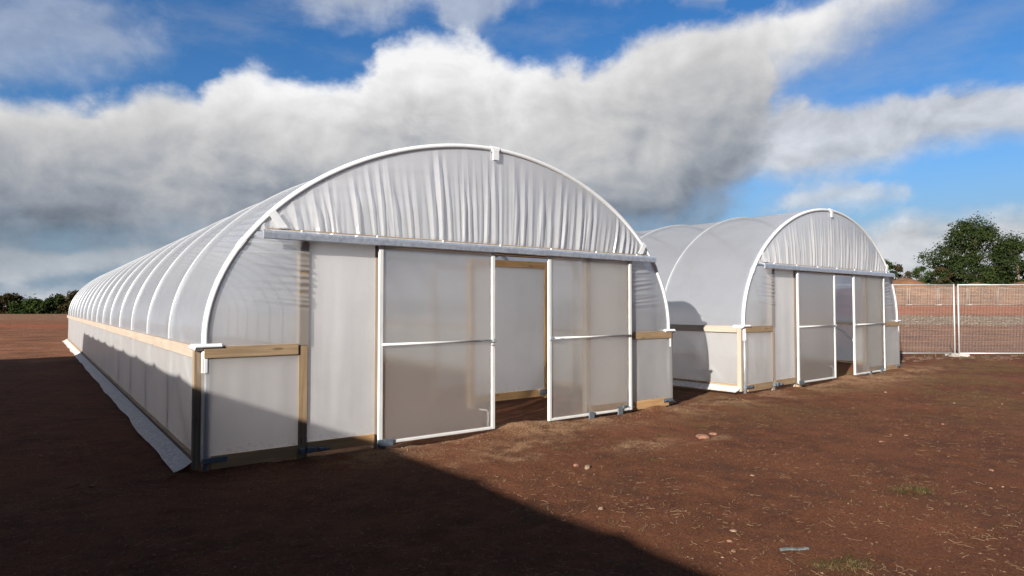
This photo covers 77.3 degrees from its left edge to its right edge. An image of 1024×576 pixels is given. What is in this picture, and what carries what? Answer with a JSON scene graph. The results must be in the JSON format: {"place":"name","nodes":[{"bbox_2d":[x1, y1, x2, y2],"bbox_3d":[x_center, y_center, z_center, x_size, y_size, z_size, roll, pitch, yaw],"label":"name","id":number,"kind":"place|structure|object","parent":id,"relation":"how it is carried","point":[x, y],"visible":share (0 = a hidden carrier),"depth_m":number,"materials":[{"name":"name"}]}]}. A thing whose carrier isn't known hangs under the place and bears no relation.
{"place":"outdoors","nodes":[
{"label":"outdoors","id":0,"kind":"place"},
{"bbox_2d":[0,278,1023,575],"bbox_3d":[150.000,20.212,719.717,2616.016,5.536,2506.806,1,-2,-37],"label":"ground","id":1,"kind":"structure","parent":0,"point":[52,372],"depth_m":5.74,"materials":[{"name":"red soil"}]},
{"bbox_2d":[0,293,25,313],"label":"hedgerow tree","id":2,"kind":"object","parent":1,"relation":"on","point":[6,299],"visible":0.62,"depth_m":148.81,"materials":[{"name":"green plant"}]},
{"bbox_2d":[6,294,55,313],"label":"hedgerow tree","id":3,"kind":"object","parent":1,"relation":"on","point":[30,304],"visible":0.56,"depth_m":147.15,"materials":[{"name":"green plant"}]},
{"bbox_2d":[33,293,68,313],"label":"hedgerow tree","id":4,"kind":"object","parent":1,"relation":"on","point":[56,299],"visible":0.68,"depth_m":147.70,"materials":[{"name":"green plant"}]},
{"bbox_2d":[57,290,78,313],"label":"hedgerow tree","id":5,"kind":"object","parent":1,"relation":"on","point":[64,307],"visible":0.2,"depth_m":147.33,"materials":[{"name":"green plant"}]},
{"bbox_2d":[62,143,675,471],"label":"polytunnel","id":6,"kind":"structure","parent":1,"relation":"on","point":[383,300],"depth_m":7.75,"materials":[{"name":"white plastic"}]},
{"bbox_2d":[377,246,496,447],"bbox_3d":[-0.865,0.639,7.721,1.624,2.345,0.095,1,-2,-37],"label":"sliding door","id":7,"kind":"structure","parent":6,"relation":"in","point":[436,307],"depth_m":7.69,"materials":[{"name":"white plastic"}]},
{"bbox_2d":[547,256,631,420],"bbox_3d":[1.168,0.694,9.233,1.650,2.365,0.083,1,-2,-37],"label":"sliding door","id":8,"kind":"structure","parent":6,"relation":"in","point":[589,301],"depth_m":9.20,"materials":[{"name":"white plastic"}]},
{"bbox_2d":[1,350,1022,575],"bbox_3d":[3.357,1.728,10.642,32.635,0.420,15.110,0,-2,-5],"label":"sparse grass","id":9,"kind":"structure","parent":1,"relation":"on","point":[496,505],"depth_m":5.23,"materials":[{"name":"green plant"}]},
{"bbox_2d":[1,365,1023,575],"bbox_3d":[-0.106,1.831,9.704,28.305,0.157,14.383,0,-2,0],"label":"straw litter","id":10,"kind":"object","parent":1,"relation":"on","point":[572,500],"visible":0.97,"depth_m":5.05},
{"bbox_2d":[4,368,1023,575],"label":"pebbles","id":11,"kind":"object","parent":1,"relation":"on","point":[526,486],"visible":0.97,"depth_m":5.57,"materials":[{"name":"stone"}]},
{"bbox_2d":[695,434,709,438],"bbox_3d":[2.331,1.820,7.814,0.174,0.065,0.133,-1,-2,27],"label":"stone","id":12,"kind":"object","parent":1,"relation":"on","point":[702,436],"visible":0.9,"depth_m":7.77,"materials":[{"name":"brown stone"}]},
{"bbox_2d":[636,208,900,393],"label":"polytunnel","id":13,"kind":"structure","parent":1,"relation":"on","point":[770,302],"depth_m":12.97,"materials":[{"name":"white plastic"}]},
{"bbox_2d":[796,270,837,384],"bbox_3d":[6.332,0.770,13.254,1.624,2.345,0.095,1,-2,-39],"label":"sliding door","id":14,"kind":"structure","parent":13,"relation":"in","point":[815,291],"depth_m":13.23,"materials":[{"name":"white plastic"}]},
{"bbox_2d":[852,274,885,374],"bbox_3d":[8.317,0.827,14.829,1.650,2.365,0.083,1,-2,-39],"label":"sliding door","id":15,"kind":"structure","parent":13,"relation":"in","point":[869,341],"depth_m":14.81,"materials":[{"name":"white plastic"}]},
{"bbox_2d":[779,547,808,550],"bbox_3d":[1.864,1.723,4.231,0.200,0.018,0.036,0,-2,-3],"label":"plastic strip","id":16,"kind":"object","parent":1,"relation":"on","point":[792,548],"visible":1,"depth_m":4.23,"materials":[{"name":"white plastic"}]},
{"bbox_2d":[792,553,886,575],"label":"grass tuft","id":17,"kind":"object","parent":1,"relation":"on","point":[843,568],"visible":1,"depth_m":3.94,"materials":[{"name":"green plant"}]},
{"bbox_2d":[885,259,900,280],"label":"bush","id":18,"kind":"object","parent":1,"relation":"on","point":[891,266],"visible":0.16,"depth_m":95.11,"materials":[{"name":"green plant"}]},
{"bbox_2d":[890,262,913,279],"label":"bush","id":19,"kind":"object","parent":1,"relation":"on","point":[897,268],"visible":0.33,"depth_m":96.65,"materials":[{"name":"green plant"}]},
{"bbox_2d":[882,482,939,495],"bbox_3d":[3.454,1.744,5.569,0.709,0.083,0.527,0,-2,0],"label":"grass tuft","id":20,"kind":"object","parent":1,"relation":"on","point":[924,492],"visible":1,"depth_m":5.54,"materials":[{"name":"green plant"}]},
{"bbox_2d":[911,266,935,285],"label":"bush","id":21,"kind":"object","parent":1,"relation":"on","point":[922,278],"visible":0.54,"depth_m":95.45,"materials":[{"name":"green plant"}]},
{"bbox_2d":[909,288,939,304],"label":"fence panel","id":22,"kind":"object","parent":1,"relation":"on","point":[926,304],"visible":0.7,"depth_m":74.97,"materials":[{"name":"metal"}]},
{"bbox_2d":[893,284,966,356],"bbox_3d":[11.105,0.952,18.555,3.670,2.131,0.660,0,-2,1],"label":"fence panel","id":23,"kind":"object","parent":1,"relation":"on","point":[954,354],"visible":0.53,"depth_m":18.53,"materials":[{"name":"metal"}]},
{"bbox_2d":[930,266,956,283],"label":"bush","id":24,"kind":"object","parent":1,"relation":"on","point":[947,279],"visible":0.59,"depth_m":94.56,"materials":[{"name":"green plant"}]},
{"bbox_2d":[940,289,969,304],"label":"fence panel","id":25,"kind":"object","parent":1,"relation":"on","point":[956,300],"visible":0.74,"depth_m":74.96,"materials":[{"name":"metal"}]},
{"bbox_2d":[900,355,1019,361],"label":"soil clods","id":26,"kind":"object","parent":1,"relation":"on","point":[960,357],"visible":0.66,"depth_m":17.88,"materials":[{"name":"brown soil"}]},
{"bbox_2d":[900,315,1023,326],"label":"rubble","id":27,"kind":"object","parent":1,"relation":"on","point":[933,319],"visible":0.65,"depth_m":42.41,"materials":[{"name":"stone"}]},
{"bbox_2d":[926,251,998,285],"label":"bush","id":28,"kind":"object","parent":1,"relation":"on","point":[961,276],"visible":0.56,"depth_m":93.75,"materials":[{"name":"green plant"}]},
{"bbox_2d":[914,211,1023,285],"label":"broadleaf tree","id":29,"kind":"object","parent":1,"relation":"on","point":[974,237],"visible":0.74,"depth_m":94.20,"materials":[{"name":"green plant"}]},
{"bbox_2d":[970,288,997,304],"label":"fence panel","id":30,"kind":"object","parent":1,"relation":"on","point":[986,304],"visible":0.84,"depth_m":74.96,"materials":[{"name":"metal"}]},
{"bbox_2d":[957,284,1023,356],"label":"fence panel","id":31,"kind":"object","parent":1,"relation":"on","point":[959,341],"visible":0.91,"depth_m":18.51,"materials":[{"name":"metal"}]},
{"bbox_2d":[988,233,1023,285],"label":"broadleaf tree","id":32,"kind":"object","parent":1,"relation":"on","point":[1020,249],"visible":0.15,"depth_m":97.76,"materials":[{"name":"green plant"}]},
{"bbox_2d":[993,271,1022,285],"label":"bush","id":33,"kind":"object","parent":1,"relation":"on","point":[1012,280],"visible":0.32,"depth_m":94.06,"materials":[{"name":"green plant"}]},
{"bbox_2d":[0,0,1023,307],"label":"sky","id":34,"kind":"structure","parent":0,"point":[129,129],"materials":[{"name":"blue"}]}
]}

